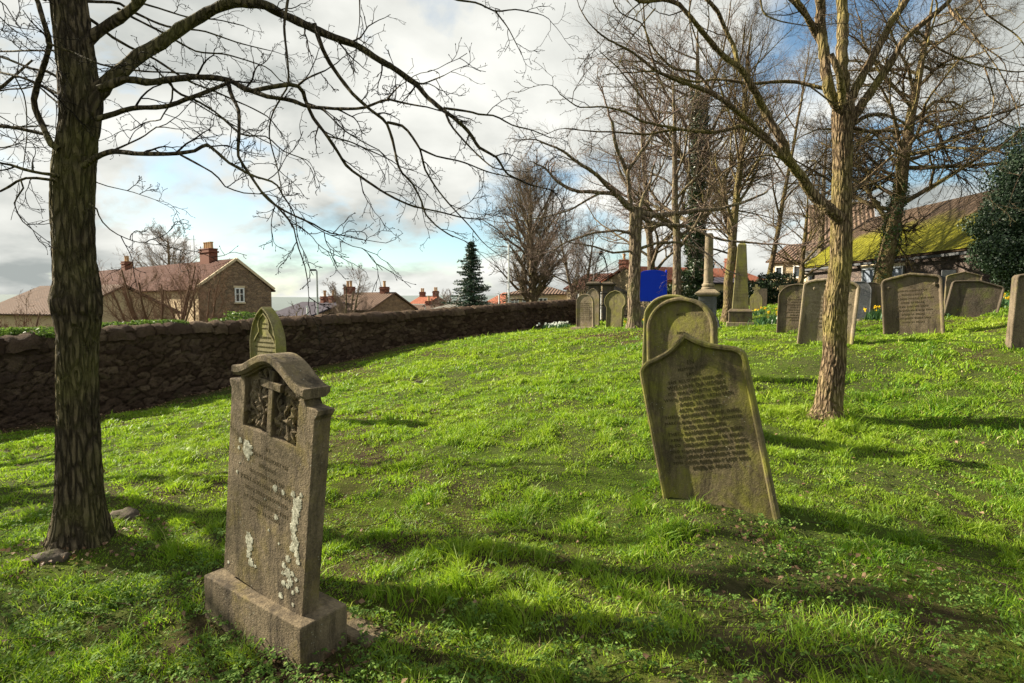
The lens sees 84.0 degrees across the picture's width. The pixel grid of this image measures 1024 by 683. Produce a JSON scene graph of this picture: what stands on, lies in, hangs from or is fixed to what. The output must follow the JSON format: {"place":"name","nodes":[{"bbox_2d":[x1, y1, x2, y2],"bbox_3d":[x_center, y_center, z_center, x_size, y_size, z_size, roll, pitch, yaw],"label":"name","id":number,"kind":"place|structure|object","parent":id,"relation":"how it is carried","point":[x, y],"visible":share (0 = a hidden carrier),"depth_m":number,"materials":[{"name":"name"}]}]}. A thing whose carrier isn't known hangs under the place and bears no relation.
{"place":"outdoors","nodes":[
{"label":"outdoors","id":0,"kind":"place"},
{"bbox_2d":[0,294,495,310],"bbox_3d":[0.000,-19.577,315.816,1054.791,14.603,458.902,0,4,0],"label":"hills","id":1,"kind":"structure","parent":0,"point":[279,303],"depth_m":375.54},
{"bbox_2d":[0,292,1023,682],"bbox_3d":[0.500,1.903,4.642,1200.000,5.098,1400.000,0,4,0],"label":"ground","id":2,"kind":"structure","parent":0,"point":[734,544],"depth_m":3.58,"materials":[{"name":"green plant"}]},
{"bbox_2d":[0,288,48,331],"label":"garden shrub","id":3,"kind":"object","parent":2,"relation":"on","point":[25,323],"visible":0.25,"depth_m":11.65,"materials":[{"name":"brown plant"}]},
{"bbox_2d":[32,548,69,564],"bbox_3d":[-2.783,1.307,3.451,0.206,0.100,0.143,0,4,0],"label":"field stone","id":4,"kind":"object","parent":2,"relation":"on","point":[54,555],"visible":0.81,"depth_m":3.41,"materials":[{"name":"grey stone"}]},
{"bbox_2d":[0,37,172,176],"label":"bare tree","id":5,"kind":"object","parent":2,"relation":"on","point":[10,79],"visible":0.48,"depth_m":6.96,"materials":[{"name":"brown plant"}]},
{"bbox_2d":[0,284,179,327],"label":"outbuilding","id":6,"kind":"structure","parent":2,"relation":"on","point":[38,298],"depth_m":29.18,"materials":[{"name":"brown tile"}]},
{"bbox_2d":[110,507,142,520],"bbox_3d":[-2.800,1.254,4.106,0.238,0.117,0.180,0,4,0],"label":"field stone","id":7,"kind":"object","parent":2,"relation":"on","point":[130,513],"visible":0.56,"depth_m":4.05,"materials":[{"name":"grey stone"}]},
{"bbox_2d":[115,221,199,267],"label":"bare tree","id":8,"kind":"object","parent":2,"relation":"on","point":[150,256],"visible":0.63,"depth_m":60.81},
{"bbox_2d":[97,234,218,324],"bbox_3d":[-8.437,-0.655,13.332,2.603,3.855,2.885,2,4,23],"label":"garden shrub","id":9,"kind":"object","parent":2,"relation":"on","point":[184,312],"visible":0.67,"depth_m":13.29,"materials":[{"name":"brown plant"}]},
{"bbox_2d":[99,235,275,320],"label":"cottage","id":10,"kind":"structure","parent":2,"relation":"on","point":[254,287],"depth_m":38.52,"materials":[{"name":"red brick"}]},
{"bbox_2d":[233,286,245,303],"bbox_3d":[-18.127,-3.115,37.864,0.180,1.185,0.744,3,5,37],"label":"window","id":11,"kind":"structure","parent":10,"relation":"in","point":[237,289],"depth_m":37.84,"materials":[{"name":"white paint"}]},
{"bbox_2d":[151,261,241,321],"bbox_3d":[-8.475,-0.579,15.104,2.463,3.299,2.846,0,4,0],"label":"garden shrub","id":12,"kind":"object","parent":2,"relation":"on","point":[213,312],"visible":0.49,"depth_m":15.17,"materials":[{"name":"brown plant"}]},
{"bbox_2d":[208,310,255,321],"bbox_3d":[-7.148,0.051,14.648,1.742,1.715,0.944,0,4,0],"label":"bush","id":13,"kind":"object","parent":2,"relation":"on","point":[245,316],"visible":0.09,"depth_m":14.44,"materials":[{"name":"green plant"}]},
{"bbox_2d":[250,307,285,358],"bbox_3d":[-3.060,0.421,7.144,0.622,1.711,0.138,3,5,37],"label":"headstone","id":14,"kind":"object","parent":2,"relation":"on","point":[267,334],"visible":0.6,"depth_m":7.05,"materials":[{"name":"grey stone"}]},
{"bbox_2d":[204,352,346,673],"bbox_3d":[-1.113,0.791,2.659,0.820,1.495,0.248,4,6,34],"label":"headstone","id":15,"kind":"object","parent":2,"relation":"on","point":[264,582],"visible":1,"depth_m":2.53,"materials":[{"name":"grey stone"}]},
{"bbox_2d":[0,299,575,429],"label":"stone wall","id":16,"kind":"structure","parent":2,"relation":"on","point":[148,365],"depth_m":11.51,"materials":[{"name":"brown stone"}]},
{"bbox_2d":[0,325,54,337],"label":"ivy plant","id":17,"kind":"object","parent":16,"relation":"on","point":[16,330],"visible":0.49,"depth_m":9.50,"materials":[{"name":"green plant"}]},
{"bbox_2d":[102,321,127,325],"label":"ivy plant","id":18,"kind":"object","parent":16,"relation":"on","point":[116,323],"visible":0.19,"depth_m":10.57,"materials":[{"name":"green plant"}]},
{"bbox_2d":[127,319,189,324],"bbox_3d":[-7.020,-0.360,11.293,1.152,0.186,0.501,-1,4,-16],"label":"ivy plant","id":19,"kind":"object","parent":16,"relation":"on","point":[146,322],"visible":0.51,"depth_m":11.20,"materials":[{"name":"green plant"}]},
{"bbox_2d":[0,0,581,551],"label":"bare tree","id":20,"kind":"object","parent":2,"relation":"on","point":[80,516],"visible":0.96,"depth_m":3.52,"materials":[{"name":"brown plant"}]},
{"bbox_2d":[278,301,303,316],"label":"bare tree","id":21,"kind":"object","parent":2,"relation":"on","point":[294,310],"visible":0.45,"depth_m":26.29,"materials":[{"name":"brown plant"}]},
{"bbox_2d":[276,290,347,316],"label":"house","id":22,"kind":"structure","parent":2,"relation":"on","point":[284,312],"depth_m":43.66,"materials":[{"name":"stone"}]},
{"bbox_2d":[311,269,318,313],"bbox_3d":[-10.362,-1.725,29.952,0.440,4.141,0.180,0,4,0],"label":"street lamp","id":23,"kind":"object","parent":2,"relation":"on","point":[316,289],"visible":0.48,"depth_m":29.84,"materials":[{"name":"silver metal"}]},
{"bbox_2d":[322,260,378,313],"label":"bare tree","id":24,"kind":"object","parent":2,"relation":"on","point":[339,305],"visible":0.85,"depth_m":34.13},
{"bbox_2d":[346,611,388,649],"bbox_3d":[-0.782,1.413,2.722,0.403,0.140,0.150,6,6,31],"label":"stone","id":25,"kind":"object","parent":2,"relation":"on","point":[353,632],"visible":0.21,"depth_m":2.65,"materials":[{"name":"grey stone"}]},
{"bbox_2d":[341,281,417,312],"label":"house","id":26,"kind":"structure","parent":2,"relation":"on","point":[386,299],"depth_m":44.30,"materials":[{"name":"brown tile"}]},
{"bbox_2d":[414,296,440,309],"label":"house","id":27,"kind":"structure","parent":2,"relation":"on","point":[427,305],"depth_m":53.09,"materials":[{"name":"beige brick"}]},
{"bbox_2d":[410,287,445,304],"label":"house","id":28,"kind":"structure","parent":2,"relation":"on","point":[422,298],"depth_m":73.35,"materials":[{"name":"orange brick"}]},
{"bbox_2d":[429,288,460,307],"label":"bare tree","id":29,"kind":"object","parent":2,"relation":"on","point":[447,298],"visible":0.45,"depth_m":48.06,"materials":[{"name":"brown plant"}]},
{"bbox_2d":[430,300,493,308],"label":"house","id":30,"kind":"structure","parent":2,"relation":"on","point":[449,305],"depth_m":36.17,"materials":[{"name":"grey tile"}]},
{"bbox_2d":[440,241,491,307],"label":"spruce tree","id":31,"kind":"object","parent":2,"relation":"on","point":[469,293],"visible":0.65,"depth_m":32.58,"materials":[{"name":"green plant"}]},
{"bbox_2d":[488,292,507,303],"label":"house","id":32,"kind":"structure","parent":2,"relation":"on","point":[494,299],"depth_m":48.33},
{"bbox_2d":[505,241,509,303],"bbox_3d":[-0.244,-3.179,32.859,0.290,5.206,0.180,0,4,0],"label":"street lamp","id":33,"kind":"object","parent":2,"relation":"on","point":[508,273],"visible":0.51,"depth_m":32.78,"materials":[{"name":"grey metal"}]},
{"bbox_2d":[472,136,590,303],"bbox_3d":[1.540,-6.971,37.807,8.150,12.321,9.370,1,4,19],"label":"bare tree","id":34,"kind":"object","parent":2,"relation":"on","point":[536,282],"visible":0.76,"depth_m":36.95,"materials":[{"name":"brown plant"}]},
{"bbox_2d":[502,287,566,303],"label":"house","id":35,"kind":"structure","parent":2,"relation":"on","point":[552,294],"depth_m":45.37,"materials":[{"name":"brown tile"}]},
{"bbox_2d":[510,296,519,303],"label":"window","id":36,"kind":"structure","parent":35,"relation":"in","point":[514,301],"depth_m":45.68,"materials":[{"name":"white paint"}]},
{"bbox_2d":[539,296,547,300],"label":"window","id":37,"kind":"structure","parent":35,"relation":"in","point":[544,298],"depth_m":45.17,"materials":[{"name":"white paint"}]},
{"bbox_2d":[533,321,569,328],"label":"snowdrop clump","id":38,"kind":"object","parent":2,"relation":"on","point":[552,325],"visible":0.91,"depth_m":19.86,"materials":[{"name":"white plant"}]},
{"bbox_2d":[570,294,596,329],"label":"headstone","id":39,"kind":"object","parent":2,"relation":"on","point":[585,309],"visible":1,"depth_m":16.93,"materials":[{"name":"grey stone"}]},
{"bbox_2d":[527,204,646,299],"bbox_3d":[4.319,-4.703,34.348,7.228,7.554,5.768,0,4,0],"label":"bare tree","id":40,"kind":"object","parent":2,"relation":"on","point":[573,291],"visible":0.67,"depth_m":33.63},
{"bbox_2d":[587,288,599,325],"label":"headstone","id":41,"kind":"object","parent":2,"relation":"on","point":[593,293],"visible":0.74,"depth_m":19.37,"materials":[{"name":"grey stone"}]},
{"bbox_2d":[585,281,602,316],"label":"gate pillar","id":42,"kind":"structure","parent":2,"relation":"on","point":[596,285],"depth_m":23.19,"materials":[{"name":"grey stone"}]},
{"bbox_2d":[601,291,606,319],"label":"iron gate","id":43,"kind":"structure","parent":42,"relation":"attached to","point":[602,310],"depth_m":24.27,"materials":[{"name":"black metal"}]},
{"bbox_2d":[563,254,628,298],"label":"house","id":44,"kind":"structure","parent":2,"relation":"on","point":[623,264],"depth_m":44.09,"materials":[{"name":"red brick"}]},
{"bbox_2d":[602,282,615,320],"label":"gate pillar","id":45,"kind":"structure","parent":2,"relation":"on","point":[608,287],"depth_m":24.71,"materials":[{"name":"grey stone"}]},
{"bbox_2d":[593,250,608,281],"bbox_3d":[3.780,-3.194,24.089,0.191,1.315,1.767,3,5,35],"label":"gate overthrow","id":46,"kind":"object","parent":45,"relation":"on","point":[600,254],"visible":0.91,"depth_m":23.95,"materials":[{"name":"black metal"}]},
{"bbox_2d":[600,281,625,319],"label":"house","id":47,"kind":"structure","parent":2,"relation":"on","point":[618,289],"depth_m":35.90,"materials":[{"name":"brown paint"}]},
{"bbox_2d":[604,290,626,327],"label":"headstone","id":48,"kind":"object","parent":2,"relation":"on","point":[615,302],"visible":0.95,"depth_m":16.96,"materials":[{"name":"grey stone"}]},
{"bbox_2d":[641,306,643,319],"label":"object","id":49,"kind":"structure","parent":2,"relation":"on","point":[642,312],"depth_m":20.76,"materials":[{"name":"grey stone"}]},
{"bbox_2d":[473,58,828,328],"bbox_3d":[3.076,-3.378,13.285,7.979,6.420,4.360,0,4,0],"label":"bare tree","id":50,"kind":"object","parent":2,"relation":"on","point":[638,215],"visible":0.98,"depth_m":13.55,"materials":[{"name":"brown plant"}]},
{"bbox_2d":[532,42,771,303],"bbox_3d":[5.843,-7.742,27.860,9.055,13.361,10.101,-2,5,-31],"label":"bare tree","id":51,"kind":"object","parent":2,"relation":"on","point":[651,254],"visible":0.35,"depth_m":28.25,"materials":[{"name":"brown plant"}]},
{"bbox_2d":[640,270,666,300],"bbox_3d":[4.926,-1.552,19.941,0.982,1.894,0.070,0,4,6],"label":"notice board","id":52,"kind":"object","parent":2,"relation":"on","point":[651,281],"visible":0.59,"depth_m":19.88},
{"bbox_2d":[642,294,686,364],"bbox_3d":[2.123,0.057,7.615,0.742,1.371,0.111,4,5,31],"label":"headstone","id":53,"kind":"object","parent":2,"relation":"on","point":[653,305],"visible":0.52,"depth_m":7.72,"materials":[{"name":"grey stone"}]},
{"bbox_2d":[648,219,714,302],"bbox_3d":[7.084,-3.009,23.860,2.834,4.186,1.410,0,4,0],"label":"ivy mound","id":54,"kind":"object","parent":2,"relation":"on","point":[689,282],"visible":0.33,"depth_m":23.53,"materials":[{"name":"green plant"}]},
{"bbox_2d":[646,297,717,360],"bbox_3d":[1.660,0.303,5.566,0.672,1.471,0.111,-1,0,34],"label":"headstone","id":55,"kind":"object","parent":2,"relation":"on","point":[671,321],"visible":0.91,"depth_m":5.58,"materials":[{"name":"grey stone"}]},
{"bbox_2d":[601,258,763,317],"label":"house","id":56,"kind":"structure","parent":2,"relation":"on","point":[622,282],"depth_m":35.89,"materials":[{"name":"red brick"}]},
{"bbox_2d":[575,4,796,294],"bbox_3d":[6.006,-6.386,21.146,8.367,11.208,7.654,2,4,27],"label":"bare tree","id":57,"kind":"object","parent":2,"relation":"on","point":[676,287],"visible":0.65,"depth_m":21.56,"materials":[{"name":"brown plant"}]},
{"bbox_2d":[560,0,813,298],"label":"bare tree","id":58,"kind":"object","parent":2,"relation":"on","point":[661,137],"visible":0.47,"depth_m":24.32,"materials":[{"name":"brown plant"}]},
{"bbox_2d":[695,233,721,327],"bbox_3d":[4.807,-1.402,13.937,0.660,2.467,0.660,2,4,22],"label":"column monument","id":59,"kind":"object","parent":2,"relation":"on","point":[707,293],"depth_m":13.80,"materials":[{"name":"stone"}]},
{"bbox_2d":[639,333,780,524],"bbox_3d":[1.337,0.623,3.950,0.736,1.393,0.100,-12,-4,29],"label":"headstone","id":60,"kind":"object","parent":2,"relation":"on","point":[704,418],"visible":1,"depth_m":3.93,"materials":[{"name":"grey stone"}]},
{"bbox_2d":[703,277,734,304],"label":"house","id":61,"kind":"structure","parent":2,"relation":"on","point":[718,282],"depth_m":28.88,"materials":[{"name":"stone"}]},
{"bbox_2d":[717,290,749,308],"bbox_3d":[9.188,-1.705,24.948,3.362,1.217,0.935,0,4,0],"label":"clipped hedge","id":62,"kind":"object","parent":2,"relation":"on","point":[719,301],"visible":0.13,"depth_m":24.73,"materials":[{"name":"green plant"}]},
{"bbox_2d":[726,243,753,326],"bbox_3d":[6.409,-1.528,15.932,0.741,2.497,0.739,1,4,20],"label":"obelisk","id":63,"kind":"object","parent":2,"relation":"on","point":[739,311],"visible":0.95,"depth_m":15.75,"materials":[{"name":"grey stone"}]},
{"bbox_2d":[666,0,814,321],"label":"bare tree","id":64,"kind":"object","parent":2,"relation":"on","point":[733,214],"visible":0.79,"depth_m":16.86,"materials":[{"name":"brown plant"}]},
{"bbox_2d":[643,2,861,291],"bbox_3d":[11.603,-8.700,27.458,11.313,14.772,7.237,-1,4,-15],"label":"bare tree","id":65,"kind":"object","parent":2,"relation":"on","point":[784,197],"visible":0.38,"depth_m":27.59,"materials":[{"name":"brown plant"}]},
{"bbox_2d":[750,284,762,310],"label":"headstone","id":66,"kind":"object","parent":2,"relation":"on","point":[756,300],"visible":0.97,"depth_m":19.40,"materials":[{"name":"grey stone"}]},
{"bbox_2d":[746,311,776,325],"bbox_3d":[6.710,-0.586,14.967,1.048,0.479,1.075,0,4,0],"label":"daffodil clump","id":67,"kind":"object","parent":2,"relation":"on","point":[765,319],"visible":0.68,"depth_m":14.91,"materials":[{"name":"green plant"}]},
{"bbox_2d":[759,288,767,306],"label":"headstone","id":68,"kind":"object","parent":2,"relation":"on","point":[762,292],"visible":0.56,"depth_m":20.37,"materials":[{"name":"grey stone"}]},
{"bbox_2d":[506,0,1023,424],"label":"bare tree","id":69,"kind":"object","parent":2,"relation":"on","point":[846,113],"visible":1,"depth_m":5.72,"materials":[{"name":"brown plant"}]},
{"bbox_2d":[752,307,777,315],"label":"daffodil clump","id":70,"kind":"object","parent":2,"relation":"on","point":[758,312],"visible":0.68,"depth_m":17.84,"materials":[{"name":"green plant"}]},
{"bbox_2d":[748,271,806,305],"bbox_3d":[12.047,-2.064,23.908,4.695,1.774,1.992,0,4,0],"label":"evergreen bush","id":71,"kind":"object","parent":2,"relation":"on","point":[768,283],"visible":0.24,"depth_m":23.49,"materials":[{"name":"green plant"}]},
{"bbox_2d":[776,284,803,332],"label":"headstone","id":72,"kind":"object","parent":2,"relation":"on","point":[789,305],"visible":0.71,"depth_m":10.02,"materials":[{"name":"grey stone"}]},
{"bbox_2d":[766,242,829,296],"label":"house","id":73,"kind":"structure","parent":2,"relation":"on","point":[779,267],"depth_m":39.20,"materials":[{"name":"brown tile"}]},
{"bbox_2d":[774,264,783,279],"bbox_3d":[18.401,-4.791,39.222,0.180,1.035,0.600,-4,5,-43],"label":"window","id":74,"kind":"structure","parent":73,"relation":"in","point":[779,267],"depth_m":39.19,"materials":[{"name":"white paint"}]},
{"bbox_2d":[792,264,798,278],"bbox_3d":[19.258,-4.729,38.324,0.180,1.035,0.720,-4,5,-43],"label":"window","id":75,"kind":"structure","parent":73,"relation":"in","point":[794,268],"depth_m":38.42,"materials":[{"name":"white paint"}]},
{"bbox_2d":[739,176,862,283],"bbox_3d":[10.131,-3.401,19.589,3.507,4.536,3.789,0,4,0],"label":"bare tree","id":76,"kind":"object","parent":2,"relation":"on","point":[801,265],"visible":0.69,"depth_m":19.80,"materials":[{"name":"brown plant"}]},
{"bbox_2d":[804,250,817,281],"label":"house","id":77,"kind":"structure","parent":2,"relation":"on","point":[809,277],"depth_m":31.81,"materials":[{"name":"brown tile"}]},
{"bbox_2d":[797,278,860,344],"bbox_3d":[4.705,-0.333,8.481,0.743,1.212,0.121,7,7,33],"label":"headstone","id":78,"kind":"object","parent":2,"relation":"on","point":[810,322],"visible":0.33,"depth_m":8.54,"materials":[{"name":"grey stone"}]},
{"bbox_2d":[740,116,925,271],"bbox_3d":[17.447,-7.327,32.701,8.123,11.996,8.553,0,4,0],"label":"bare tree","id":79,"kind":"object","parent":2,"relation":"on","point":[822,227],"visible":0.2,"depth_m":32.60,"materials":[{"name":"brown plant"}]},
{"bbox_2d":[807,201,874,242],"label":"house","id":80,"kind":"structure","parent":2,"relation":"on","point":[827,235],"depth_m":46.75,"materials":[{"name":"stone"}]},
{"bbox_2d":[855,281,871,318],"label":"headstone","id":81,"kind":"object","parent":2,"relation":"on","point":[865,296],"visible":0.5,"depth_m":12.07,"materials":[{"name":"stone"}]},
{"bbox_2d":[862,305,881,319],"bbox_3d":[7.461,-0.565,11.591,0.711,0.348,0.728,3,5,41],"label":"daffodil clump","id":82,"kind":"object","parent":2,"relation":"on","point":[875,315],"visible":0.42,"depth_m":11.53,"materials":[{"name":"green plant"}]},
{"bbox_2d":[869,282,881,313],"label":"headstone","id":83,"kind":"object","parent":2,"relation":"on","point":[876,295],"visible":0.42,"depth_m":12.10,"materials":[{"name":"grey stone"}]},
{"bbox_2d":[763,0,1023,284],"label":"bare tree","id":84,"kind":"object","parent":2,"relation":"on","point":[892,230],"visible":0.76,"depth_m":18.80,"materials":[{"name":"brown plant"}]},
{"bbox_2d":[805,189,1010,290],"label":"barn","id":85,"kind":"structure","parent":2,"relation":"on","point":[947,249],"depth_m":24.33,"materials":[{"name":"plant"}]},
{"bbox_2d":[861,264,875,282],"bbox_3d":[16.681,-2.994,26.629,0.192,1.185,1.141,0,4,0],"label":"window","id":86,"kind":"structure","parent":85,"relation":"in","point":[867,274],"depth_m":26.74,"materials":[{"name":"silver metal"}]},
{"bbox_2d":[892,262,906,276],"bbox_3d":[16.702,-2.826,24.836,0.194,1.185,1.321,0,4,0],"label":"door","id":87,"kind":"structure","parent":85,"relation":"in","point":[897,270],"depth_m":24.58,"materials":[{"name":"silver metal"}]},
{"bbox_2d":[881,273,944,333],"bbox_3d":[6.333,-0.478,9.001,0.802,1.222,0.121,-3,2,34],"label":"headstone","id":88,"kind":"object","parent":2,"relation":"on","point":[912,303],"visible":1,"depth_m":8.98,"materials":[{"name":"grey stone"}]},
{"bbox_2d":[937,274,944,293],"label":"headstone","id":89,"kind":"object","parent":2,"relation":"on","point":[943,277],"visible":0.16,"depth_m":13.85,"materials":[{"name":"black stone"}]},
{"bbox_2d":[941,270,955,276],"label":"headstone","id":90,"kind":"object","parent":2,"relation":"on","point":[944,273],"visible":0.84,"depth_m":15.09,"materials":[{"name":"stone"}]},
{"bbox_2d":[944,271,982,307],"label":"headstone","id":91,"kind":"object","parent":2,"relation":"on","point":[951,278],"visible":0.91,"depth_m":12.95,"materials":[{"name":"grey stone"}]},
{"bbox_2d":[944,280,1004,317],"bbox_3d":[8.066,-0.630,9.968,0.742,0.892,0.128,13,8,28],"label":"headstone","id":92,"kind":"object","parent":2,"relation":"on","point":[972,298],"visible":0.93,"depth_m":9.94,"materials":[{"name":"grey stone"}]},
{"bbox_2d":[957,123,1023,292],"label":"yew tree","id":93,"kind":"object","parent":2,"relation":"on","point":[997,248],"visible":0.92,"depth_m":15.02,"materials":[{"name":"green plant"}]},
{"bbox_2d":[1000,295,1009,307],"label":"daffodil clump","id":94,"kind":"object","parent":2,"relation":"on","point":[1005,301],"visible":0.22,"depth_m":11.36,"materials":[{"name":"green plant"}]},
{"bbox_2d":[1005,274,1023,349],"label":"headstone","id":95,"kind":"object","parent":2,"relation":"on","point":[1015,330],"visible":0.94,"depth_m":7.05,"materials":[{"name":"grey stone"}]},
{"bbox_2d":[0,317,1023,682],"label":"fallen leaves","id":96,"kind":"object","parent":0,"point":[614,337],"depth_m":3.21,"materials":[{"name":"brown plant"}]},
{"bbox_2d":[0,0,1023,296],"label":"sky","id":97,"kind":"structure","parent":0,"point":[431,30],"materials":[{"name":"white"}]}
]}

